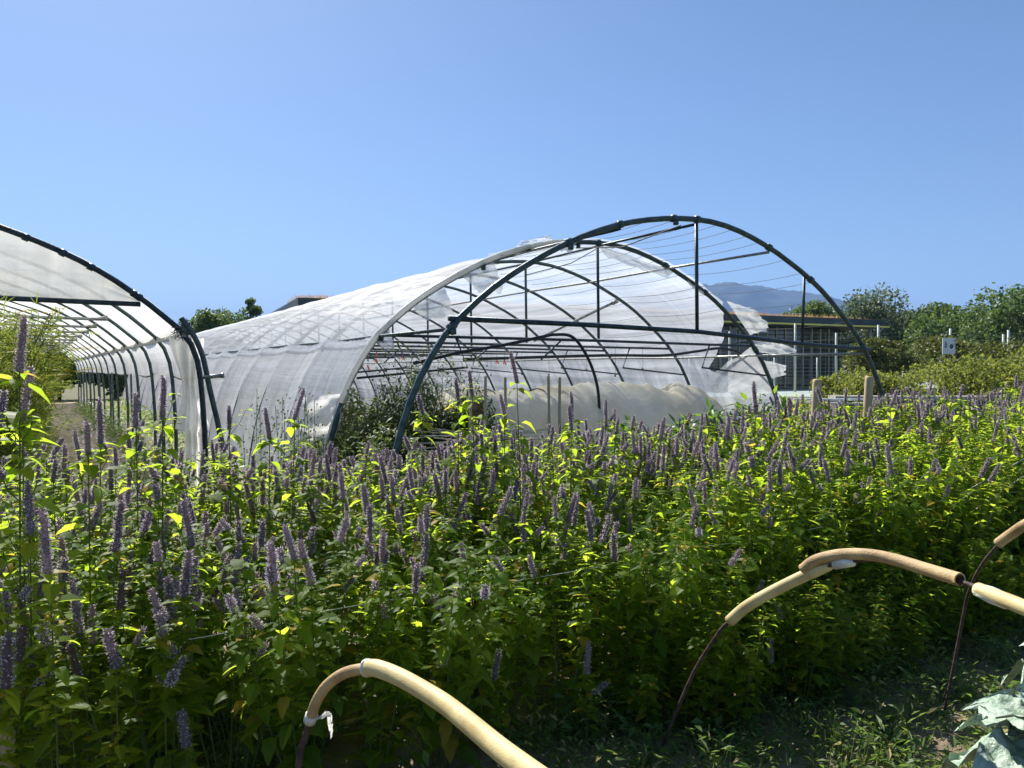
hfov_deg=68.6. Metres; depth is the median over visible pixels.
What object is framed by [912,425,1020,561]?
mint plant
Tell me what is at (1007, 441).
mint plant
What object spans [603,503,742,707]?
mint plant
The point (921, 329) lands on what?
leafy tree
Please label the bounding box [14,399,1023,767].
grass
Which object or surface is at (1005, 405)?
mint plant
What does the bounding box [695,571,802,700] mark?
mint plant
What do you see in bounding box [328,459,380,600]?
mint plant
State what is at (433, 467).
mint plant
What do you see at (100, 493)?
mint plant
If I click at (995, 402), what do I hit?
mint plant
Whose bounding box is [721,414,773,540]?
mint plant
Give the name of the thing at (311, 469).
mint plant
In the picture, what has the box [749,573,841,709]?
mint plant
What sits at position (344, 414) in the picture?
bush
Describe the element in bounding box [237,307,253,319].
leafy tree
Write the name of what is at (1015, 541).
mint plant
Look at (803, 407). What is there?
rough grass
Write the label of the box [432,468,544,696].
mint plant
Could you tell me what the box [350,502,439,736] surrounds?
mint plant
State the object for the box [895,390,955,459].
mint plant
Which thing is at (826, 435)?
mint plant
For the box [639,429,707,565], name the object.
mint plant
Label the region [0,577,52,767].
mint plant
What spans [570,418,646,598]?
mint plant
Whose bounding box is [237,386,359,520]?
plant
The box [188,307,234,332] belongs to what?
leafy tree
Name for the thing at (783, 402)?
comfrey plant
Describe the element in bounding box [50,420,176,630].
mint plant
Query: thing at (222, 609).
mint plant
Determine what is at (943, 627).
mint plant
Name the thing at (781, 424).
mint plant
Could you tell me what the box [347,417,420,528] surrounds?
bush
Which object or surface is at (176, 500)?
mint plant
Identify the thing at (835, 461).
mint plant
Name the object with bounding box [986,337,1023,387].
tree
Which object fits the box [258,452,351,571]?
mint plant
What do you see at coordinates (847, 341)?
leafy tree
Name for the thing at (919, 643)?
mint plant
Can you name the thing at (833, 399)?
pipe rail
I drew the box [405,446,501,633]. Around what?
mint plant
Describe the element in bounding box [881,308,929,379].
leafy tree
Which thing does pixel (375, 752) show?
mint plant
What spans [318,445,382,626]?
mint plant
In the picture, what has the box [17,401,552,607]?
tunnel soil
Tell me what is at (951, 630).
mint plant
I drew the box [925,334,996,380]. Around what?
tree
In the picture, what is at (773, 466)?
mint plant
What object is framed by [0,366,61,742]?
mint plant
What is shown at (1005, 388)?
mint plant
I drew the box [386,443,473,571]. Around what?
mint plant
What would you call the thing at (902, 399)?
mint plant
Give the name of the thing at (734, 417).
mint plant
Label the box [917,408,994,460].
mint plant
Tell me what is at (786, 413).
mint plant
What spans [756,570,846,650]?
mint plant
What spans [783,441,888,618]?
mint plant
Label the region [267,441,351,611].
mint plant
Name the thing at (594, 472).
mint plant
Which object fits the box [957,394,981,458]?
mint plant
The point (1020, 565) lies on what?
mint plant
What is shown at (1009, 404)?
mint plant
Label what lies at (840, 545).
mint plant
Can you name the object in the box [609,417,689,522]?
mint plant
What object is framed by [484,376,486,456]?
wooden stake
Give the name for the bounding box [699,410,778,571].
mint plant
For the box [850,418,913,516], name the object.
mint plant
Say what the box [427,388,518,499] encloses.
bush
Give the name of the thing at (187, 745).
mint plant
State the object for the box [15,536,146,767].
mint plant
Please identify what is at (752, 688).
mint plant
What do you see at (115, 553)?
mint plant
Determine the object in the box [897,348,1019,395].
pear bush
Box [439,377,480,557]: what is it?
mint plant
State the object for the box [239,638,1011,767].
leaf litter
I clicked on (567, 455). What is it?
mint plant
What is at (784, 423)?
mint plant
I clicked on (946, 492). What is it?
mint plant
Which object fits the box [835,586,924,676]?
mint plant
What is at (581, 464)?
mint plant
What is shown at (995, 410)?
mint plant
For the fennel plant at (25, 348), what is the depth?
6.43 m
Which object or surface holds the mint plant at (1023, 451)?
on the bed soil at (330, 757)
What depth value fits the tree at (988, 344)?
46.75 m
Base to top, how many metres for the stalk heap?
0.597 m
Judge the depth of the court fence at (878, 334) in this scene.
51.92 m
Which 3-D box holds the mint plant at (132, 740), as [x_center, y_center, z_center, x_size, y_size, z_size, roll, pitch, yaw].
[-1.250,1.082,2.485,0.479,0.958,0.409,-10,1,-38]
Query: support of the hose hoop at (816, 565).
on the bed soil at (330, 757)
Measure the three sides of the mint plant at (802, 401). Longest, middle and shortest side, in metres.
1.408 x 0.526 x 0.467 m
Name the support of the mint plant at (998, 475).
on the bed soil at (330, 757)
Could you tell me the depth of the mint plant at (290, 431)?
3.62 m
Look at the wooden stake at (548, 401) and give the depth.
7.59 m
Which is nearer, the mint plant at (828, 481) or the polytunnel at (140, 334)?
the mint plant at (828, 481)
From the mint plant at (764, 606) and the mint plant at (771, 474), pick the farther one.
the mint plant at (771, 474)
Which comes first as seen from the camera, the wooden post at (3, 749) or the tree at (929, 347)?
the wooden post at (3, 749)
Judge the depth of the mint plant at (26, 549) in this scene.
2.33 m
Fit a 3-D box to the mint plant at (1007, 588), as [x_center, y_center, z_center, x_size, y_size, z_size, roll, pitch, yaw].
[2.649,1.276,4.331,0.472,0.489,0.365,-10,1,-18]
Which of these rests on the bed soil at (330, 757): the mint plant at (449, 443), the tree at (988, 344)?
the mint plant at (449, 443)
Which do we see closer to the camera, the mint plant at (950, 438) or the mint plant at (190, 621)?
the mint plant at (190, 621)
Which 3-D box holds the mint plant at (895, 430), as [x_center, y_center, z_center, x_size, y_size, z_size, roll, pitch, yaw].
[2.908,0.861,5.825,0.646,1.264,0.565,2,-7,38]
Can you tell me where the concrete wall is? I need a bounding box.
[828,395,1022,426]
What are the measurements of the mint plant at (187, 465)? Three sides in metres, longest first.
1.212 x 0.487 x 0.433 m
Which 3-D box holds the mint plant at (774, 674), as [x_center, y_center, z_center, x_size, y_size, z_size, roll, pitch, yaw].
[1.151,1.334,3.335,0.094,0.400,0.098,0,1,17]
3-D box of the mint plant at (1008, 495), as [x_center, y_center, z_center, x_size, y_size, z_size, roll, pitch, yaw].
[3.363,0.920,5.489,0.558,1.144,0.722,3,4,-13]
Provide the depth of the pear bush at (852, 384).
19.30 m
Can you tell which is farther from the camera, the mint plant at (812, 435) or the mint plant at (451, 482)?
the mint plant at (812, 435)
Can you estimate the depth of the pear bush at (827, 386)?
20.88 m
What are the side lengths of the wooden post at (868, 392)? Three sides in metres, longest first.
1.538 x 0.072 x 0.071 m
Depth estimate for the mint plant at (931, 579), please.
4.43 m
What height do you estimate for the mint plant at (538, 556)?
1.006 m
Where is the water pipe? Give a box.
[463,347,741,360]
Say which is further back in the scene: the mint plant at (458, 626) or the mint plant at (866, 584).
the mint plant at (866, 584)
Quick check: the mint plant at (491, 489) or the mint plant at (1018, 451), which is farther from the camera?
the mint plant at (1018, 451)
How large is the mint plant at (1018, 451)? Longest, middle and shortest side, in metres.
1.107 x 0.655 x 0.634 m
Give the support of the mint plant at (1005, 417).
on the bed soil at (330, 757)
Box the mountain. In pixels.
[702,282,886,366]
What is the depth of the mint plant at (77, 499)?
3.33 m
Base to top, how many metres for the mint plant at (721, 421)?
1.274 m
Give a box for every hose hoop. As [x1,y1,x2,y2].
[295,658,546,767]
[660,548,1023,753]
[942,519,1023,717]
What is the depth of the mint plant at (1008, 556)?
4.37 m
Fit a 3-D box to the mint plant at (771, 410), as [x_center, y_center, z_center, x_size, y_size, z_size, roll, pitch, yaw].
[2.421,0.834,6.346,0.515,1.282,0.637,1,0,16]
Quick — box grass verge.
[777,387,938,389]
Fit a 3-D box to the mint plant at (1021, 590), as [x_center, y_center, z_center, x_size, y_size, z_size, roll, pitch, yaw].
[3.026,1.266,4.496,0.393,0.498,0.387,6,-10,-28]
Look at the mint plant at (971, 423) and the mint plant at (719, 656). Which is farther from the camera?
the mint plant at (971, 423)
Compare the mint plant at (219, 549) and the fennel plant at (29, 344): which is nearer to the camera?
the mint plant at (219, 549)
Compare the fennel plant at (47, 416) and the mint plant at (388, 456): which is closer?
the mint plant at (388, 456)
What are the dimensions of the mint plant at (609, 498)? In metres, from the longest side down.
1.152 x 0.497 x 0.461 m
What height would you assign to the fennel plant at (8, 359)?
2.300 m
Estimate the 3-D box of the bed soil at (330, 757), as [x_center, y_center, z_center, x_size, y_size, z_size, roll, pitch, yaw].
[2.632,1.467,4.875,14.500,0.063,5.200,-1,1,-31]
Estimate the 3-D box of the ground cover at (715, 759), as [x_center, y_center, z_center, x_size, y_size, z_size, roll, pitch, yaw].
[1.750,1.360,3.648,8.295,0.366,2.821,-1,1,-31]
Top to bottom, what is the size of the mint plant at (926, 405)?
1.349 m
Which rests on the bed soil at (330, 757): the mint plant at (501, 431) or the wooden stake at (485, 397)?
the mint plant at (501, 431)
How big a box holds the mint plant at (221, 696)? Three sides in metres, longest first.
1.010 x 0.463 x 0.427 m
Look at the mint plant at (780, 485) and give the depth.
4.14 m
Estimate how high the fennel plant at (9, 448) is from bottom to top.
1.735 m
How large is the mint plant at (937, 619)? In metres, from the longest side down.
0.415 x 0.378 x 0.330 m
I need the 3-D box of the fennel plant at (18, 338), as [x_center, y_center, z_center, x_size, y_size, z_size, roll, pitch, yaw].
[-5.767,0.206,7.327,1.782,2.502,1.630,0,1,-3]
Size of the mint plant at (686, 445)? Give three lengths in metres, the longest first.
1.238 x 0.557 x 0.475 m
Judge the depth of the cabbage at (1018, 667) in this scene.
2.59 m
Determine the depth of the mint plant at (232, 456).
4.13 m
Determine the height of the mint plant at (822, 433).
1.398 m
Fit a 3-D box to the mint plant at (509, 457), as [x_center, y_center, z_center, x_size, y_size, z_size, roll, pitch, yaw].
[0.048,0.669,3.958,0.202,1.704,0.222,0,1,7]
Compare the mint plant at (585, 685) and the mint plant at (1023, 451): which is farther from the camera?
the mint plant at (1023, 451)
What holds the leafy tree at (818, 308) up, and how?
on the ground at (69, 395)
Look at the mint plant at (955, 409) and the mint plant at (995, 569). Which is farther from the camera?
the mint plant at (955, 409)
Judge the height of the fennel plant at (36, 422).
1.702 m
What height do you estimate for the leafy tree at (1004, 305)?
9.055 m
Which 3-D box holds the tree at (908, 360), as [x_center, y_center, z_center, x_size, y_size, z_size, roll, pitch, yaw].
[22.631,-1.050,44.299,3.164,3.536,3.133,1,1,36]
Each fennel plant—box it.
[0,292,36,354]
[0,292,100,501]
[0,295,55,436]
[0,307,61,393]
[0,316,82,483]
[0,317,61,388]
[0,356,94,533]
[0,368,65,480]
[16,354,74,454]
[28,385,60,462]
[35,388,59,444]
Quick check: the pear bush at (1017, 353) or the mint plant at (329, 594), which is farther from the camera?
the pear bush at (1017, 353)
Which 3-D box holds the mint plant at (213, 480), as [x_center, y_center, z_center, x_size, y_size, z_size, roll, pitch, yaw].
[-1.495,0.907,3.867,0.590,1.235,0.497,-3,-4,25]
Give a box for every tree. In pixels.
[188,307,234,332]
[215,306,246,325]
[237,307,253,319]
[244,297,263,320]
[782,300,859,342]
[831,281,913,374]
[837,315,865,372]
[839,337,901,377]
[869,336,925,380]
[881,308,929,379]
[884,311,954,347]
[895,310,979,374]
[906,330,958,379]
[907,301,982,334]
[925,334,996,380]
[947,318,1023,350]
[959,338,1014,383]
[961,282,1023,349]
[961,304,984,317]
[981,307,1020,334]
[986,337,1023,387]
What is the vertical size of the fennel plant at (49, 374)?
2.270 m
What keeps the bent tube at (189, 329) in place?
on the tunnel soil at (64, 431)
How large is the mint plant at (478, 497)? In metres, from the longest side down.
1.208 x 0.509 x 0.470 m
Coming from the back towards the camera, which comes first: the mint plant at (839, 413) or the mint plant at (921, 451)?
the mint plant at (839, 413)
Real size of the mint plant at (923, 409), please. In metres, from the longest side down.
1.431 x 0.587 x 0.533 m
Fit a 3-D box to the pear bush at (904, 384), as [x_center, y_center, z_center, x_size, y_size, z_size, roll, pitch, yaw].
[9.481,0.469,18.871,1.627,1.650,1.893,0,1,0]
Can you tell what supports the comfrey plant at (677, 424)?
on the tunnel soil at (64, 431)
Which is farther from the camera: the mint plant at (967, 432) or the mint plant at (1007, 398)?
the mint plant at (1007, 398)
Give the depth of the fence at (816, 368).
46.18 m
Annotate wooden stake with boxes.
[468,375,472,455]
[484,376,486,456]
[504,376,506,439]
[547,375,551,517]
[557,377,560,485]
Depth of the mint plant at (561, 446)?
4.92 m
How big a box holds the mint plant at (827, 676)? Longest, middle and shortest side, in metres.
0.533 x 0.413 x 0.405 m
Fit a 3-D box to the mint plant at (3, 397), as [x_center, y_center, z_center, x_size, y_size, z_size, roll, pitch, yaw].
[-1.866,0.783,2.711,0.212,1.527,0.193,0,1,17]
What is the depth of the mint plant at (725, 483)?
4.04 m
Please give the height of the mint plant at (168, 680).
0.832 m
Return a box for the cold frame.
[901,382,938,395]
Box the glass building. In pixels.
[272,293,889,387]
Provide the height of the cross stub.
0.082 m
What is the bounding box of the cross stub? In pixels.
[202,373,224,378]
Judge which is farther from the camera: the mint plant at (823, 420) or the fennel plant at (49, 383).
the fennel plant at (49, 383)
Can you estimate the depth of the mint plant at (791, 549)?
3.88 m
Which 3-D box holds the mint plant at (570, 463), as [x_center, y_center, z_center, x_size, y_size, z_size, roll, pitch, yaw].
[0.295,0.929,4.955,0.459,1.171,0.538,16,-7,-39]
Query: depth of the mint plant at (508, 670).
3.07 m
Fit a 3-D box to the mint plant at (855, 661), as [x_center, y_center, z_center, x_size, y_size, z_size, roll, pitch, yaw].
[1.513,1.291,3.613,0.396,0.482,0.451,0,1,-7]
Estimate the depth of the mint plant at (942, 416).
6.58 m
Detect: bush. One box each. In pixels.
[305,382,388,494]
[332,361,462,506]
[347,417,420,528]
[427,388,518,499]
[806,368,852,418]
[829,365,902,405]
[856,370,927,395]
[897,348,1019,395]
[897,363,987,395]
[939,353,1015,395]
[940,347,1023,395]
[984,348,1023,395]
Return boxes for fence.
[714,358,930,393]
[721,323,1018,391]
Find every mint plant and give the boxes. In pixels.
[0,314,60,767]
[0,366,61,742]
[0,390,30,713]
[0,436,84,643]
[0,456,84,714]
[0,480,66,750]
[0,498,22,634]
[0,507,133,767]
[0,566,67,766]
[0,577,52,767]
[1,470,80,715]
[11,563,126,767]
[13,507,92,767]
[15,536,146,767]
[33,568,204,767]
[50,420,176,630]
[51,464,173,682]
[54,420,120,758]
[64,478,151,714]
[72,397,127,624]
[72,469,218,740]
[75,508,223,767]
[77,500,138,763]
[86,626,146,767]
[111,391,166,679]
[113,486,204,663]
[128,450,226,651]
[136,376,185,756]
[139,610,189,767]
[154,549,213,749]
[164,442,233,562]
[164,497,210,760]
[164,498,251,732]
[169,441,284,659]
[173,517,298,767]
[173,528,301,767]
[175,709,203,767]
[193,434,271,647]
[206,405,256,689]
[210,465,282,676]
[223,523,370,767]
[224,446,336,628]
[245,448,330,645]
[247,407,287,686]
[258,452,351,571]
[265,454,381,664]
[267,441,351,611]
[270,388,312,588]
[279,511,372,747]
[280,472,379,695]
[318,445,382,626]
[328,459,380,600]
[342,536,466,767]
[349,438,443,661]
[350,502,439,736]
[352,470,468,675]
[363,450,448,620]
[365,517,515,767]
[373,478,475,675]
[376,435,449,538]
[377,464,469,682]
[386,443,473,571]
[402,393,438,544]
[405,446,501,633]
[417,434,503,607]
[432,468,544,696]
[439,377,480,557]
[441,420,516,602]
[446,452,537,624]
[450,543,556,736]
[455,419,516,531]
[457,370,490,625]
[457,463,521,666]
[471,491,541,659]
[478,649,511,762]
[479,490,606,735]
[485,429,553,602]
[487,394,521,541]
[488,445,567,628]
[489,443,588,627]
[500,350,538,661]
[506,488,585,672]
[514,423,581,584]
[530,439,600,585]
[540,424,640,616]
[540,487,624,675]
[541,455,632,652]
[550,434,611,588]
[550,513,647,709]
[551,433,607,571]
[556,404,585,606]
[557,391,589,630]
[559,474,631,637]
[560,478,655,669]
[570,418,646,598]
[572,642,610,756]
[579,478,687,641]
[581,399,646,554]
[593,441,677,564]
[594,641,673,731]
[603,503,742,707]
[604,442,675,630]
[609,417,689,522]
[612,420,681,583]
[623,424,689,515]
[629,508,759,692]
[636,448,699,565]
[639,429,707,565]
[640,469,713,613]
[642,427,678,537]
[648,643,738,736]
[660,587,779,733]
[663,476,799,652]
[664,412,730,500]
[666,458,749,620]
[668,428,716,570]
[673,579,763,691]
[675,424,738,573]
[677,444,739,608]
[680,424,749,583]
[682,610,766,729]
[692,408,750,470]
[694,440,759,619]
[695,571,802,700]
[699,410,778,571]
[700,448,808,632]
[704,454,786,597]
[708,465,837,670]
[718,411,781,480]
[718,413,780,482]
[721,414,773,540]
[728,427,800,571]
[739,381,770,584]
[740,395,796,438]
[742,437,849,603]
[743,434,812,569]
[743,438,847,613]
[745,433,833,574]
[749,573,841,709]
[751,419,813,579]
[754,398,820,470]
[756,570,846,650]
[761,396,829,489]
[761,596,854,701]
[761,637,781,719]
[762,415,809,447]
[767,408,822,457]
[769,456,860,609]
[776,424,869,554]
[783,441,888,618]
[786,603,856,674]
[788,577,888,688]
[789,593,889,700]
[792,394,826,430]
[792,408,852,457]
[794,431,851,510]
[796,411,843,476]
[799,561,885,652]
[800,430,880,543]
[806,398,862,440]
[807,442,893,592]
[808,399,859,445]
[809,400,865,478]
[810,450,912,621]
[815,386,837,453]
[822,420,915,545]
[831,543,913,649]
[833,393,894,432]
[833,411,890,543]
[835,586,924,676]
[836,388,853,449]
[837,438,921,585]
[845,443,945,622]
[846,429,932,584]
[849,398,902,469]
[849,417,932,531]
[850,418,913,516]
[859,596,933,676]
[861,387,919,430]
[863,547,947,646]
[865,391,936,458]
[869,438,944,557]
[872,566,961,655]
[873,403,947,494]
[873,422,942,562]
[876,390,903,494]
[877,387,931,431]
[887,389,932,428]
[891,452,999,586]
[894,396,951,512]
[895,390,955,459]
[896,579,975,643]
[898,399,947,458]
[900,457,1012,598]
[901,571,975,651]
[902,564,963,626]
[911,405,956,462]
[912,422,1003,566]
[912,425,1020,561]
[912,426,973,496]
[916,380,967,438]
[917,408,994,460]
[917,442,1018,585]
[930,401,966,427]
[931,425,1018,542]
[932,538,1018,636]
[933,433,1023,551]
[933,534,1021,638]
[935,394,971,425]
[935,401,1023,461]
[937,390,984,417]
[937,444,1023,570]
[939,414,1021,510]
[940,418,1023,551]
[942,408,980,459]
[942,566,1018,646]
[944,384,974,481]
[944,554,1019,599]
[946,397,986,436]
[957,392,1008,422]
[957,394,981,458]
[958,398,1006,433]
[958,550,1023,612]
[959,391,1012,418]
[967,391,1009,414]
[970,420,1023,520]
[971,399,1021,417]
[971,428,1023,563]
[975,420,1023,555]
[976,554,1023,636]
[977,405,1023,510]
[985,400,1023,437]
[985,405,1021,428]
[985,440,1023,561]
[989,387,1023,427]
[990,375,1023,418]
[1000,378,1020,410]
[1001,414,1023,547]
[1003,386,1023,563]
[1007,400,1023,418]
[1008,408,1023,442]
[1014,560,1023,597]
[1018,437,1023,467]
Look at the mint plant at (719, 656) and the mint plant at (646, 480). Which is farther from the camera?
the mint plant at (646, 480)
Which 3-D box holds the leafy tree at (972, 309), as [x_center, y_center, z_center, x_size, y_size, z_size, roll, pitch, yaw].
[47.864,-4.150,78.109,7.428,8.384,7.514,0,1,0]
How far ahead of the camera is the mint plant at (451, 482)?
4.52 m
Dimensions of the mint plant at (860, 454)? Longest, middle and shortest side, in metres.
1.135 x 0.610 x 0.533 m
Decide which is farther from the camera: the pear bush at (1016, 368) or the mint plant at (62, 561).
the pear bush at (1016, 368)
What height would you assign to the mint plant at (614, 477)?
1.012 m
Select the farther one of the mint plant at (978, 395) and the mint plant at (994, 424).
the mint plant at (978, 395)
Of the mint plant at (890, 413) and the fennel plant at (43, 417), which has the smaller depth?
the mint plant at (890, 413)
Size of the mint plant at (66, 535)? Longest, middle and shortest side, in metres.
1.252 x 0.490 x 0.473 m
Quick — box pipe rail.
[793,398,877,416]
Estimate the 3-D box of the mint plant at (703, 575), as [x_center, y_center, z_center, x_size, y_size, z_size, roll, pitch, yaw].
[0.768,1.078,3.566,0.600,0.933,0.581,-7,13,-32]
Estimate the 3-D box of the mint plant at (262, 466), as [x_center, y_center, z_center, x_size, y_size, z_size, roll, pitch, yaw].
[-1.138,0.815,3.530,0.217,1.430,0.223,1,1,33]
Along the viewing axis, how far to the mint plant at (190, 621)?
2.47 m
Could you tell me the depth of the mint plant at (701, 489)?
4.38 m
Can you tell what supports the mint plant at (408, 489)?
on the bed soil at (330, 757)
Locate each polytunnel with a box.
[0,224,209,492]
[122,215,886,508]
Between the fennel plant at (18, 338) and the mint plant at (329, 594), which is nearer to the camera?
the mint plant at (329, 594)
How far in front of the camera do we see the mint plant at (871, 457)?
4.98 m
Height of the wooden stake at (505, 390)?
1.525 m
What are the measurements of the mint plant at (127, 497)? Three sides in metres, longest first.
1.147 x 0.543 x 0.408 m
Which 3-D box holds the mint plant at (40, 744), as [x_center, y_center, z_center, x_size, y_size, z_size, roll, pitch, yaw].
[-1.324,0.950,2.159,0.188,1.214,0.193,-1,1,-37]
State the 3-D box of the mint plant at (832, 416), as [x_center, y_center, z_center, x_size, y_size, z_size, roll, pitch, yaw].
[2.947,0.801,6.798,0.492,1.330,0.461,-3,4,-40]
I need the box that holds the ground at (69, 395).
[51,370,1004,426]
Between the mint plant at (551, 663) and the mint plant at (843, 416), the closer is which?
the mint plant at (551, 663)
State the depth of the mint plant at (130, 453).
3.25 m
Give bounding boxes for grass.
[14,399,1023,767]
[785,400,830,414]
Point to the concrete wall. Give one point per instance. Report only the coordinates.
(934, 398)
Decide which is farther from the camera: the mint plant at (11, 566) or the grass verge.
the grass verge
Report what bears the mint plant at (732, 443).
on the bed soil at (330, 757)
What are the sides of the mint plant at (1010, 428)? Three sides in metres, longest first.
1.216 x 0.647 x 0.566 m
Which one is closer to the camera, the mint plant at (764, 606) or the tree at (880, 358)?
the mint plant at (764, 606)
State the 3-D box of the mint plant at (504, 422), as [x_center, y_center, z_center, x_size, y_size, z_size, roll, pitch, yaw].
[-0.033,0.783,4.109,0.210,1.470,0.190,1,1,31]
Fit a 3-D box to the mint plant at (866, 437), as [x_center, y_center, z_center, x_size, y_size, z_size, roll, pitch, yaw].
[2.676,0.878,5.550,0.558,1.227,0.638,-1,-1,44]
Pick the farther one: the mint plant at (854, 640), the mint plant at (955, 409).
the mint plant at (955, 409)
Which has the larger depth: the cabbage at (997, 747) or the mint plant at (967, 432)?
the mint plant at (967, 432)
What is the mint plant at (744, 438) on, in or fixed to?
on the bed soil at (330, 757)
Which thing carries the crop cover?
on the tunnel soil at (64, 431)
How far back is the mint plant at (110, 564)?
2.88 m
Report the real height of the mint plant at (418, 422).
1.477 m
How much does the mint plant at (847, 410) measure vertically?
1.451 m
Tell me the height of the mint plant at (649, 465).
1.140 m
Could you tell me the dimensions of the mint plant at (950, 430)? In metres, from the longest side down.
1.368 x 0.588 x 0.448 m
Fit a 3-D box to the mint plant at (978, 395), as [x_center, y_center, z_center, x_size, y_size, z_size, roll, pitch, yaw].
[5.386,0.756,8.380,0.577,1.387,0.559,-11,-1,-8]
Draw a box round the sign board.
[942,338,954,360]
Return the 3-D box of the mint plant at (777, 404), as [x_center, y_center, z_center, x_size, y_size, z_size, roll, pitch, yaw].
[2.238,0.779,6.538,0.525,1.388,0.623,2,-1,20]
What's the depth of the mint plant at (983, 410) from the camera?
7.04 m
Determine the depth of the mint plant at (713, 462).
4.67 m
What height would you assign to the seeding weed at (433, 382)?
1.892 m
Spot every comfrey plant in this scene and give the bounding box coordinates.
[583,415,646,529]
[644,412,713,500]
[688,395,740,459]
[724,392,782,445]
[753,385,807,438]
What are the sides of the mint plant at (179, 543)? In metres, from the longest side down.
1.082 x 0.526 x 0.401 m
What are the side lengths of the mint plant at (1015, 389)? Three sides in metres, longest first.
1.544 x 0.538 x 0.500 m
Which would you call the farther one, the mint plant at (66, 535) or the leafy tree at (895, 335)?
the leafy tree at (895, 335)
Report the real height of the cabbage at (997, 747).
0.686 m
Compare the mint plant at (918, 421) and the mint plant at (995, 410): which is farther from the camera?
the mint plant at (995, 410)
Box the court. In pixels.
[777,390,937,396]
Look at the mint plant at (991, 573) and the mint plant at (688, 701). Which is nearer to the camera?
the mint plant at (688, 701)
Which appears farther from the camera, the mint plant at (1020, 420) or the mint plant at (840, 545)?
the mint plant at (1020, 420)
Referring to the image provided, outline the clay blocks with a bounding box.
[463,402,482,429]
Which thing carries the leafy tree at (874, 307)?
on the ground at (69, 395)
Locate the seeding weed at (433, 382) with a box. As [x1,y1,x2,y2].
[367,342,482,452]
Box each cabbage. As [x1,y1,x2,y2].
[941,682,1023,767]
[1001,642,1023,687]
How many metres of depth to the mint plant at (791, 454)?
4.45 m
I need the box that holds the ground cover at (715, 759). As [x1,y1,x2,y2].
[15,545,1023,767]
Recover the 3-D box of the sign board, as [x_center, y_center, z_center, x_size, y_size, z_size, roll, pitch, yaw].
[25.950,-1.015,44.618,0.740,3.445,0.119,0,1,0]
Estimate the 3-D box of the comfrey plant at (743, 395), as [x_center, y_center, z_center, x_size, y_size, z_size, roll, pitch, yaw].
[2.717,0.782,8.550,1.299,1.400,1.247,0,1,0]
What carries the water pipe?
hanging from the polytunnel at (597, 296)
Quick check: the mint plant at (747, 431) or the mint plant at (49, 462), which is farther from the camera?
the mint plant at (747, 431)
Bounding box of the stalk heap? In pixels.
[408,428,556,480]
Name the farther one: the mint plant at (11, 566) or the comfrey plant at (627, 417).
the comfrey plant at (627, 417)
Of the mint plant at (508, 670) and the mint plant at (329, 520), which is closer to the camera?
the mint plant at (508, 670)
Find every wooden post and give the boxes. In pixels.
[0,729,15,767]
[811,379,821,447]
[859,376,873,540]
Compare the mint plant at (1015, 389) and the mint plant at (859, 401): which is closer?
the mint plant at (859, 401)
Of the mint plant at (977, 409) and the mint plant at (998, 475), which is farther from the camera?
the mint plant at (977, 409)
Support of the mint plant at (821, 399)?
on the bed soil at (330, 757)
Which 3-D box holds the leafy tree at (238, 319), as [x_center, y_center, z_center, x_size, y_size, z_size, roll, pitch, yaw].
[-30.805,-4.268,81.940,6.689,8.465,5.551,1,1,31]
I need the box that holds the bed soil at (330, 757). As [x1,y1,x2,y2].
[12,548,1023,767]
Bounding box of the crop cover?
[423,381,726,506]
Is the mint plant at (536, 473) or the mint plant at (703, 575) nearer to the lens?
the mint plant at (703, 575)
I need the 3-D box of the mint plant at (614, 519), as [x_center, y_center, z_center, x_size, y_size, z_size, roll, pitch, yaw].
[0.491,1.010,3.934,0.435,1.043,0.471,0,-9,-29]
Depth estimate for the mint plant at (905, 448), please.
5.27 m
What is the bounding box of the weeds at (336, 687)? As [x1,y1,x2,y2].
[14,499,867,767]
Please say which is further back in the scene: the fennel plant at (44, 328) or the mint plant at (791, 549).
the fennel plant at (44, 328)
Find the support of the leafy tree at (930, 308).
on the ground at (69, 395)
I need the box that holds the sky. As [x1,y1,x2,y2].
[0,0,1023,345]
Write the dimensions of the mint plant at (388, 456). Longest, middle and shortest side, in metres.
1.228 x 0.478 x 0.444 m
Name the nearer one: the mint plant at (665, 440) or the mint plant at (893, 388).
the mint plant at (665, 440)
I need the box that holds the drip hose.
[120,703,413,765]
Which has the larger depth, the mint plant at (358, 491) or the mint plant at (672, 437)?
the mint plant at (672, 437)
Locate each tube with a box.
[179,316,221,453]
[413,333,600,408]
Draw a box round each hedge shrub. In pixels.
[32,343,96,399]
[87,372,127,398]
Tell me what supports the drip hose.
on the bed soil at (330, 757)
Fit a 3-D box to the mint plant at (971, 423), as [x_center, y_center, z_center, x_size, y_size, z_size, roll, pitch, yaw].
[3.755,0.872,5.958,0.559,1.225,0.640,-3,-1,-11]
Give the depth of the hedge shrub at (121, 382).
39.38 m
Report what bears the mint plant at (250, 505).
on the bed soil at (330, 757)
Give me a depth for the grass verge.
61.24 m
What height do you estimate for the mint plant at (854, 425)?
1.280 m
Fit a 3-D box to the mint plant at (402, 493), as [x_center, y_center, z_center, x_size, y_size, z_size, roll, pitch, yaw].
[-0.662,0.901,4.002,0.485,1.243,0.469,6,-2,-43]
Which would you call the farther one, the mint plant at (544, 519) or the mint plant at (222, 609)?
the mint plant at (544, 519)
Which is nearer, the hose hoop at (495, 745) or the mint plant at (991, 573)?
the hose hoop at (495, 745)
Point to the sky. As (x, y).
(199, 154)
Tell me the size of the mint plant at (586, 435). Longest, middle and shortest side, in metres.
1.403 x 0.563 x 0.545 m
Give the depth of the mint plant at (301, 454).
3.98 m

